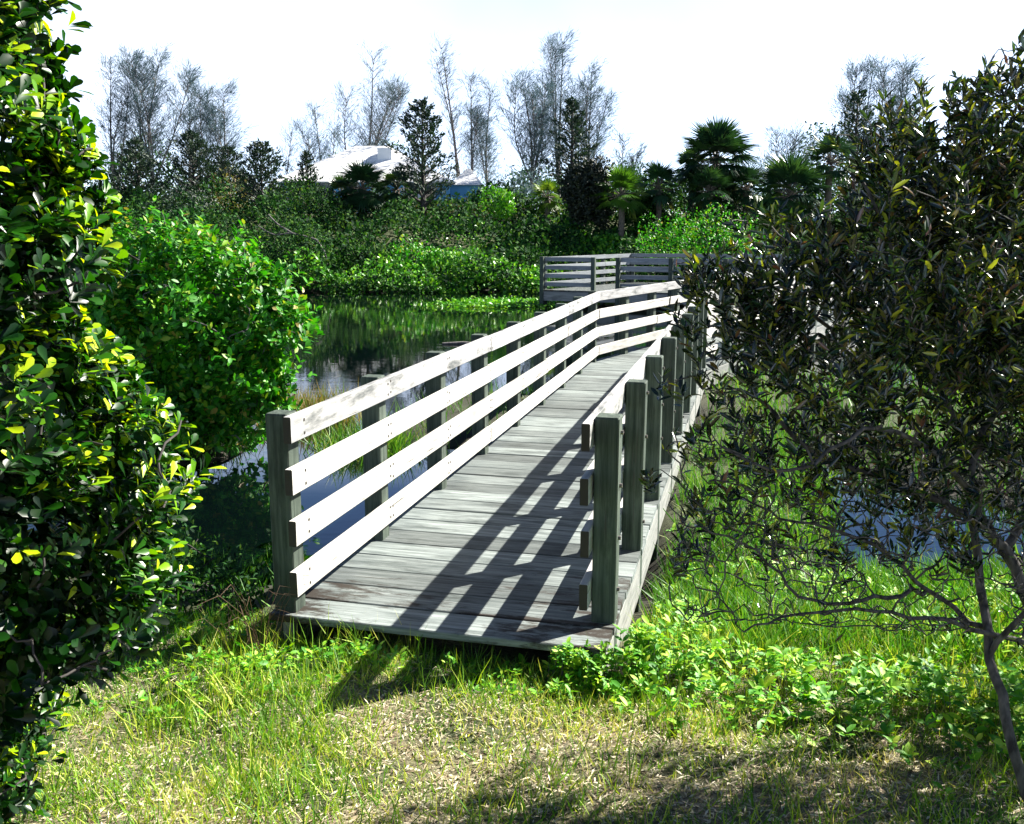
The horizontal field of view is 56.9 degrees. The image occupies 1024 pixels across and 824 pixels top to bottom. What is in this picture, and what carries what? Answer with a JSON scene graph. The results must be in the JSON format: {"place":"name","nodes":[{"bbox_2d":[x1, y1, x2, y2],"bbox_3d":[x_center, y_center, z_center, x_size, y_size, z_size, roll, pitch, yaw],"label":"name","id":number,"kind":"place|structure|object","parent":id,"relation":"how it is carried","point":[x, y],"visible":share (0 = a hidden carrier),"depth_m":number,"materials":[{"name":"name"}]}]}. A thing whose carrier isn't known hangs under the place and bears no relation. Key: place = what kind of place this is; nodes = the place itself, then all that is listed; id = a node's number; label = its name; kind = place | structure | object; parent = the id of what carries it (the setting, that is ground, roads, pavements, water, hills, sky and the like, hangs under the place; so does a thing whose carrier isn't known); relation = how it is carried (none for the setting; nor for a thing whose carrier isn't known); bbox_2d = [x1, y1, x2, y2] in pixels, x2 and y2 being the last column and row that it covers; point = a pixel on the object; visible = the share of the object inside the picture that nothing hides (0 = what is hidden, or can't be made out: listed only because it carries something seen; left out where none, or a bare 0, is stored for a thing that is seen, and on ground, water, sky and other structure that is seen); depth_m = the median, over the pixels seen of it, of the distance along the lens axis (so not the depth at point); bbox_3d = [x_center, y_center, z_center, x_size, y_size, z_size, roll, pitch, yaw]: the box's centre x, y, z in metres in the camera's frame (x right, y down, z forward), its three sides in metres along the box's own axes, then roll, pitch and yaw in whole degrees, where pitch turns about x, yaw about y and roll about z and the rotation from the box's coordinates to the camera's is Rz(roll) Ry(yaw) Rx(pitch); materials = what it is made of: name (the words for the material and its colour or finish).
{"place":"outdoors","nodes":[
{"label":"outdoors","id":0,"kind":"place"},
{"bbox_2d":[0,0,1023,213],"label":"sky","id":1,"kind":"structure","parent":0,"point":[676,64],"materials":[{"name":"white"}]},
{"bbox_2d":[2,213,1023,823],"bbox_3d":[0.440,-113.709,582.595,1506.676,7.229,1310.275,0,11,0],"label":"ground","id":2,"kind":"structure","parent":0,"point":[535,655],"depth_m":3.88,"materials":[{"name":"green plant"}]},
{"bbox_2d":[69,165,136,217],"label":"hillside bush","id":3,"kind":"object","parent":2,"relation":"on","point":[97,181],"visible":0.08,"depth_m":47.54,"materials":[{"name":"green plant"}]},
{"bbox_2d":[83,51,142,181],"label":"feathery tree","id":4,"kind":"object","parent":2,"relation":"on","point":[111,136],"visible":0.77,"depth_m":59.12,"materials":[{"name":"grey plant"}]},
{"bbox_2d":[0,0,226,823],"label":"broadleaf bush","id":5,"kind":"object","parent":2,"relation":"on","point":[59,356],"visible":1,"depth_m":2.40,"materials":[{"name":"green plant"}]},
{"bbox_2d":[109,137,172,205],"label":"conifer","id":6,"kind":"object","parent":2,"relation":"on","point":[142,164],"visible":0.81,"depth_m":48.20,"materials":[{"name":"green plant"}]},
{"bbox_2d":[101,42,205,191],"bbox_3d":[-22.156,-17.853,59.771,7.273,10.638,5.098,0,11,0],"label":"feathery tree","id":7,"kind":"object","parent":2,"relation":"on","point":[140,119],"visible":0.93,"depth_m":59.08,"materials":[{"name":"grey plant"}]},
{"bbox_2d":[0,194,324,465],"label":"mangrove bush","id":8,"kind":"object","parent":2,"relation":"on","point":[223,361],"visible":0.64,"depth_m":10.01,"materials":[{"name":"green plant"}]},
{"bbox_2d":[65,515,273,618],"bbox_3d":[-1.997,0.933,5.668,1.446,0.635,0.701,4,12,19],"label":"waterside shrub","id":9,"kind":"object","parent":2,"relation":"on","point":[205,558],"visible":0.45,"depth_m":5.51,"materials":[{"name":"green plant"}]},
{"bbox_2d":[143,175,226,231],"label":"hillside bush","id":10,"kind":"object","parent":2,"relation":"on","point":[171,203],"visible":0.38,"depth_m":42.71,"materials":[{"name":"green plant"}]},
{"bbox_2d":[141,128,233,198],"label":"conifer","id":11,"kind":"object","parent":2,"relation":"on","point":[189,137],"visible":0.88,"depth_m":48.07,"materials":[{"name":"green plant"}]},
{"bbox_2d":[167,76,220,191],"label":"feathery tree","id":12,"kind":"object","parent":2,"relation":"on","point":[192,119],"visible":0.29,"depth_m":62.98,"materials":[{"name":"grey plant"}]},
{"bbox_2d":[177,76,253,208],"bbox_3d":[-19.348,-17.507,62.016,5.271,9.018,4.414,0,11,0],"label":"feathery tree","id":13,"kind":"object","parent":2,"relation":"on","point":[217,137],"visible":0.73,"depth_m":61.67,"materials":[{"name":"grey plant"}]},
{"bbox_2d":[205,167,250,213],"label":"hillside bush","id":14,"kind":"object","parent":2,"relation":"on","point":[228,193],"visible":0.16,"depth_m":48.36,"materials":[{"name":"green plant"}]},
{"bbox_2d":[198,143,263,205],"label":"conifer","id":15,"kind":"object","parent":2,"relation":"on","point":[229,151],"visible":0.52,"depth_m":51.16,"materials":[{"name":"green plant"}]},
{"bbox_2d":[188,575,309,656],"bbox_3d":[-1.273,1.024,4.725,0.643,0.420,0.347,-3,11,-16],"label":"dry grass tuft","id":16,"kind":"object","parent":2,"relation":"on","point":[254,633],"visible":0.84,"depth_m":4.73,"materials":[{"name":"plant"}]},
{"bbox_2d":[227,137,300,218],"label":"conifer","id":17,"kind":"object","parent":2,"relation":"on","point":[262,173],"visible":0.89,"depth_m":46.31,"materials":[{"name":"green plant"}]},
{"bbox_2d":[268,126,320,178],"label":"feathery tree","id":18,"kind":"object","parent":2,"relation":"on","point":[288,159],"visible":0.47,"depth_m":65.73,"materials":[{"name":"grey plant"}]},
{"bbox_2d":[250,206,340,288],"bbox_3d":[-8.777,-6.471,38.473,3.641,3.759,3.413,0,11,0],"label":"bank bush","id":19,"kind":"object","parent":2,"relation":"on","point":[277,231],"visible":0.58,"depth_m":38.02,"materials":[{"name":"green plant"}]},
{"bbox_2d":[258,214,327,266],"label":"bare branch","id":20,"kind":"object","parent":19,"relation":"attached to","point":[288,231],"visible":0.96,"depth_m":37.79,"materials":[{"name":"grey plant"}]},
{"bbox_2d":[291,149,323,203],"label":"conifer","id":21,"kind":"object","parent":2,"relation":"on","point":[305,157],"visible":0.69,"depth_m":50.31,"materials":[{"name":"green plant"}]},
{"bbox_2d":[288,98,344,162],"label":"feathery tree","id":22,"kind":"object","parent":2,"relation":"on","point":[320,157],"visible":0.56,"depth_m":63.31,"materials":[{"name":"grey plant"}]},
{"bbox_2d":[282,174,356,234],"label":"hillside bush","id":23,"kind":"object","parent":2,"relation":"on","point":[316,200],"visible":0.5,"depth_m":44.56,"materials":[{"name":"green plant"}]},
{"bbox_2d":[321,173,357,219],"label":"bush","id":24,"kind":"object","parent":2,"relation":"on","point":[334,178],"visible":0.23,"depth_m":47.53,"materials":[{"name":"green plant"}]},
{"bbox_2d":[331,157,392,222],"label":"fan palm","id":25,"kind":"object","parent":2,"relation":"on","point":[362,197],"visible":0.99,"depth_m":46.23,"materials":[{"name":"green plant"}]},
{"bbox_2d":[334,234,393,279],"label":"bank bush","id":26,"kind":"object","parent":2,"relation":"on","point":[348,256],"visible":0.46,"depth_m":39.07,"materials":[{"name":"green plant"}]},
{"bbox_2d":[318,38,413,150],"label":"feathery tree","id":27,"kind":"object","parent":2,"relation":"on","point":[392,105],"visible":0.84,"depth_m":66.95,"materials":[{"name":"grey plant"}]},
{"bbox_2d":[205,231,550,293],"bbox_3d":[-5.731,-6.045,38.447,14.781,2.592,3.524,0,11,0],"label":"shore creeper","id":28,"kind":"object","parent":2,"relation":"on","point":[404,268],"visible":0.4,"depth_m":37.55,"materials":[{"name":"green plant"}]},
{"bbox_2d":[277,146,481,213],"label":"house","id":29,"kind":"structure","parent":2,"relation":"on","point":[465,181],"depth_m":59.49,"materials":[{"name":"white paint"}]},
{"bbox_2d":[316,183,332,195],"bbox_3d":[-11.561,-13.768,58.407,1.000,1.250,0.072,0,11,0],"label":"window","id":30,"kind":"structure","parent":29,"relation":"in","point":[326,184],"depth_m":58.33,"materials":[{"name":"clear glass"}]},
{"bbox_2d":[403,183,418,197],"bbox_3d":[-6.229,-13.768,58.407,1.000,1.250,0.072,0,11,0],"label":"window","id":31,"kind":"structure","parent":29,"relation":"in","point":[413,183],"depth_m":58.40,"materials":[{"name":"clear glass"}]},
{"bbox_2d":[419,183,435,198],"bbox_3d":[-5.232,-13.768,58.407,1.000,1.250,0.072,0,11,0],"label":"window","id":32,"kind":"structure","parent":29,"relation":"in","point":[427,187],"depth_m":58.36,"materials":[{"name":"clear glass"}]},
{"bbox_2d":[379,168,414,209],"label":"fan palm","id":33,"kind":"object","parent":2,"relation":"on","point":[388,177],"visible":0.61,"depth_m":48.37,"materials":[{"name":"green plant"}]},
{"bbox_2d":[319,202,479,213],"bbox_3d":[-5.830,-10.469,49.390,8.504,0.958,0.160,0,11,0],"label":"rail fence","id":34,"kind":"object","parent":2,"relation":"on","point":[416,204],"visible":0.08,"depth_m":49.25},
{"bbox_2d":[386,234,443,277],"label":"bank bush","id":35,"kind":"object","parent":2,"relation":"on","point":[406,250],"visible":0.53,"depth_m":39.49,"materials":[{"name":"green plant"}]},
{"bbox_2d":[382,96,459,218],"bbox_3d":[-4.230,-12.768,47.766,4.007,6.076,3.964,-6,13,-30],"label":"conifer","id":36,"kind":"object","parent":2,"relation":"on","point":[423,113],"visible":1,"depth_m":47.18,"materials":[{"name":"green plant"}]},
{"bbox_2d":[427,32,475,178],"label":"feathery tree","id":37,"kind":"object","parent":2,"relation":"on","point":[451,117],"visible":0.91,"depth_m":63.36,"materials":[{"name":"grey plant"}]},
{"bbox_2d":[417,245,500,286],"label":"bank bush","id":38,"kind":"object","parent":2,"relation":"on","point":[442,263],"visible":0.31,"depth_m":38.95,"materials":[{"name":"green plant"}]},
{"bbox_2d":[443,198,488,219],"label":"hillside bush","id":39,"kind":"object","parent":2,"relation":"on","point":[473,209],"visible":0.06,"depth_m":48.44,"materials":[{"name":"green plant"}]},
{"bbox_2d":[455,67,491,180],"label":"feathery tree","id":40,"kind":"object","parent":2,"relation":"on","point":[471,138],"visible":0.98,"depth_m":61.48,"materials":[{"name":"grey plant"}]},
{"bbox_2d":[458,78,505,184],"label":"feathery tree","id":41,"kind":"object","parent":2,"relation":"on","point":[489,138],"visible":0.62,"depth_m":63.47,"materials":[{"name":"grey plant"}]},
{"bbox_2d":[476,183,516,222],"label":"bank bush","id":42,"kind":"object","parent":2,"relation":"on","point":[500,214],"visible":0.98,"depth_m":45.62,"materials":[{"name":"green plant"}]},
{"bbox_2d":[127,198,866,220],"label":"dry grass bank","id":43,"kind":"structure","parent":2,"relation":"on","point":[531,205],"depth_m":49.06,"materials":[{"name":"green plant"}]},
{"bbox_2d":[475,158,553,213],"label":"hillside bush","id":44,"kind":"object","parent":2,"relation":"on","point":[520,182],"visible":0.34,"depth_m":53.98,"materials":[{"name":"green plant"}]},
{"bbox_2d":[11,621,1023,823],"bbox_3d":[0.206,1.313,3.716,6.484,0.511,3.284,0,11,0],"label":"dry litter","id":45,"kind":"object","parent":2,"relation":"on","point":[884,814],"visible":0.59,"depth_m":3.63,"materials":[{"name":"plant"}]},
{"bbox_2d":[16,485,1023,804],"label":"weeds","id":46,"kind":"object","parent":2,"relation":"on","point":[642,653],"visible":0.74,"depth_m":4.34,"materials":[{"name":"green plant"}]},
{"bbox_2d":[493,244,547,286],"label":"bank bush","id":47,"kind":"object","parent":2,"relation":"on","point":[527,254],"visible":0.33,"depth_m":38.84,"materials":[{"name":"green plant"}]},
{"bbox_2d":[27,173,1022,293],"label":"bushes","id":48,"kind":"object","parent":2,"relation":"on","point":[404,207],"visible":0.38,"depth_m":42.66,"materials":[{"name":"green plant"}]},
{"bbox_2d":[489,65,564,199],"bbox_3d":[1.143,-17.208,59.614,5.437,9.457,4.324,-7,13,-32],"label":"feathery tree","id":49,"kind":"object","parent":2,"relation":"on","point":[538,120],"visible":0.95,"depth_m":59.09,"materials":[{"name":"grey plant"}]},
{"bbox_2d":[54,346,1023,671],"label":"marsh grass","id":50,"kind":"structure","parent":2,"relation":"on","point":[734,596],"depth_m":5.88,"materials":[{"name":"green plant"}]},
{"bbox_2d":[526,176,561,222],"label":"fan palm","id":51,"kind":"object","parent":2,"relation":"on","point":[549,186],"visible":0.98,"depth_m":46.67,"materials":[{"name":"green plant"}]},
{"bbox_2d":[85,121,1020,213],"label":"thicket","id":52,"kind":"object","parent":2,"relation":"on","point":[545,176],"visible":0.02,"depth_m":68.36,"materials":[{"name":"green plant"}]},
{"bbox_2d":[531,28,578,213],"bbox_3d":[3.210,-19.497,63.644,3.750,12.344,3.645,-4,12,-22],"label":"feathery tree","id":53,"kind":"object","parent":2,"relation":"on","point":[560,50],"visible":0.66,"depth_m":62.70,"materials":[{"name":"grey plant"}]},
{"bbox_2d":[539,95,598,202],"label":"conifer","id":54,"kind":"object","parent":2,"relation":"on","point":[573,122],"visible":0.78,"depth_m":49.03,"materials":[{"name":"green plant"}]},
{"bbox_2d":[265,262,883,678],"bbox_3d":[3.771,-1.009,16.114,3.494,2.372,24.888,5,12,23],"label":"footbridge","id":55,"kind":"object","parent":2,"relation":"on","point":[535,518],"visible":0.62,"depth_m":5.95,"materials":[{"name":"wood"}]},
{"bbox_2d":[557,154,616,236],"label":"dark round bush","id":56,"kind":"object","parent":2,"relation":"on","point":[580,186],"visible":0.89,"depth_m":44.26,"materials":[{"name":"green plant"}]},
{"bbox_2d":[554,57,623,165],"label":"feathery tree","id":57,"kind":"object","parent":2,"relation":"on","point":[590,100],"visible":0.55,"depth_m":61.34,"materials":[{"name":"grey plant"}]},
{"bbox_2d":[336,212,868,272],"bbox_3d":[5.630,-7.821,43.953,27.754,3.174,5.781,-2,11,-8],"label":"vine cover","id":58,"kind":"object","parent":2,"relation":"on","point":[601,244],"visible":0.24,"depth_m":43.50,"materials":[{"name":"green plant"}]},
{"bbox_2d":[591,163,649,236],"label":"fan palm","id":59,"kind":"object","parent":2,"relation":"on","point":[621,178],"visible":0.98,"depth_m":43.59,"materials":[{"name":"green plant"}]},
{"bbox_2d":[605,125,649,191],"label":"feathery tree","id":60,"kind":"object","parent":2,"relation":"on","point":[631,159],"visible":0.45,"depth_m":63.79,"materials":[{"name":"grey plant"}]},
{"bbox_2d":[608,154,675,213],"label":"hillside bush","id":61,"kind":"object","parent":2,"relation":"on","point":[631,166],"visible":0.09,"depth_m":52.12,"materials":[{"name":"green plant"}]},
{"bbox_2d":[615,186,669,229],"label":"hillside bush","id":62,"kind":"object","parent":2,"relation":"on","point":[651,206],"visible":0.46,"depth_m":45.38,"materials":[{"name":"green plant"}]},
{"bbox_2d":[635,159,685,232],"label":"fan palm","id":63,"kind":"object","parent":2,"relation":"on","point":[656,170],"visible":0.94,"depth_m":44.44,"materials":[{"name":"green plant"}]},
{"bbox_2d":[674,146,709,217],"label":"fan palm","id":64,"kind":"object","parent":2,"relation":"on","point":[681,160],"visible":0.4,"depth_m":46.82,"materials":[{"name":"green plant"}]},
{"bbox_2d":[683,165,735,239],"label":"fan palm","id":65,"kind":"object","parent":2,"relation":"on","point":[705,178],"visible":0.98,"depth_m":43.47,"materials":[{"name":"green plant"}]},
{"bbox_2d":[539,253,896,307],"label":"viewing platform","id":66,"kind":"structure","parent":2,"relation":"on","point":[577,287],"depth_m":30.73,"materials":[{"name":"grey wood"}]},
{"bbox_2d":[674,115,761,221],"bbox_3d":[9.934,-11.448,45.669,4.493,5.588,4.635,0,11,0],"label":"fan palm","id":67,"kind":"object","parent":2,"relation":"on","point":[716,138],"visible":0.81,"depth_m":44.74,"materials":[{"name":"green plant"}]},
{"bbox_2d":[679,183,765,227],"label":"hillside bush","id":68,"kind":"object","parent":2,"relation":"on","point":[739,208],"visible":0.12,"depth_m":45.97,"materials":[{"name":"green plant"}]},
{"bbox_2d":[724,161,766,233],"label":"fan palm","id":69,"kind":"object","parent":2,"relation":"on","point":[750,172],"visible":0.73,"depth_m":44.35,"materials":[{"name":"green plant"}]},
{"bbox_2d":[738,147,812,201],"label":"hillside bush","id":70,"kind":"object","parent":2,"relation":"on","point":[765,171],"visible":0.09,"depth_m":52.48,"materials":[{"name":"green plant"}]},
{"bbox_2d":[752,117,822,194],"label":"feathery tree","id":71,"kind":"object","parent":2,"relation":"on","point":[792,141],"visible":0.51,"depth_m":59.23,"materials":[{"name":"grey plant"}]},
{"bbox_2d":[747,150,836,252],"bbox_3d":[12.042,-8.778,41.011,3.935,5.230,4.147,0,11,0],"label":"fan palm","id":72,"kind":"object","parent":2,"relation":"on","point":[793,171],"visible":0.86,"depth_m":40.34,"materials":[{"name":"green plant"}]},
{"bbox_2d":[638,29,1023,801],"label":"narrow leaved tree","id":73,"kind":"object","parent":2,"relation":"on","point":[950,297],"visible":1,"depth_m":3.21,"materials":[{"name":"green plant"}]},
{"bbox_2d":[803,128,858,234],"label":"fan palm","id":74,"kind":"object","parent":2,"relation":"on","point":[824,149],"visible":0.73,"depth_m":41.44,"materials":[{"name":"green plant"}]},
{"bbox_2d":[817,88,887,207],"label":"conifer","id":75,"kind":"object","parent":2,"relation":"on","point":[851,117],"visible":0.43,"depth_m":47.94,"materials":[{"name":"green plant"}]},
{"bbox_2d":[828,50,908,174],"bbox_3d":[20.190,-15.886,53.703,4.416,9.418,4.283,0,11,0],"label":"feathery tree","id":76,"kind":"object","parent":2,"relation":"on","point":[853,71],"visible":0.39,"depth_m":53.17,"materials":[{"name":"grey plant"}]},
{"bbox_2d":[802,206,966,275],"bbox_3d":[14.156,-6.139,36.295,6.199,3.988,6.976,5,12,25],"label":"broad hedge bush","id":77,"kind":"object","parent":2,"relation":"on","point":[865,237],"visible":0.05,"depth_m":35.37,"materials":[{"name":"green plant"}]},
{"bbox_2d":[845,153,940,222],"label":"hillside bush","id":78,"kind":"object","parent":2,"relation":"on","point":[868,201],"depth_m":46.59,"materials":[{"name":"green plant"}]},
{"bbox_2d":[874,51,930,153],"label":"feathery tree","id":79,"kind":"object","parent":2,"relation":"on","point":[908,70],"visible":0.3,"depth_m":52.85,"materials":[{"name":"grey plant"}]},
{"bbox_2d":[15,290,1023,594],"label":"pond water","id":80,"kind":"structure","parent":0,"point":[377,332],"depth_m":16.15,"materials":[{"name":"blue liquid"}]},
{"bbox_2d":[252,375,395,433],"bbox_3d":[-2.694,-0.150,12.668,2.504,0.618,2.219,0,11,0],"label":"reed clump","id":81,"kind":"object","parent":80,"relation":"in","point":[307,401],"visible":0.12,"depth_m":12.61,"materials":[{"name":"green plant"}]},
{"bbox_2d":[298,410,446,465],"bbox_3d":[-1.635,0.242,10.841,1.829,0.542,1.752,0,11,0],"label":"grass tussock","id":82,"kind":"object","parent":80,"relation":"in","point":[394,443],"depth_m":10.80,"materials":[{"name":"green plant"}]},
{"bbox_2d":[442,341,469,343],"bbox_3d":[-1.094,-1.519,20.905,0.905,0.083,0.111,0,11,0],"label":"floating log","id":83,"kind":"object","parent":80,"relation":"on","point":[462,342],"visible":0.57,"depth_m":20.88,"materials":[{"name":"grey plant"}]},
{"bbox_2d":[410,295,569,310],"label":"pond weed","id":84,"kind":"object","parent":80,"relation":"on","point":[504,302],"visible":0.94,"depth_m":31.13,"materials":[{"name":"green plant"}]},
{"bbox_2d":[633,195,768,274],"bbox_3d":[7.714,-6.752,38.124,5.577,3.889,5.239,0,11,0],"label":"broad hedge bush","id":85,"kind":"object","parent":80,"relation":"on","point":[727,236],"visible":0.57,"depth_m":37.83,"materials":[{"name":"green plant"}]}
]}

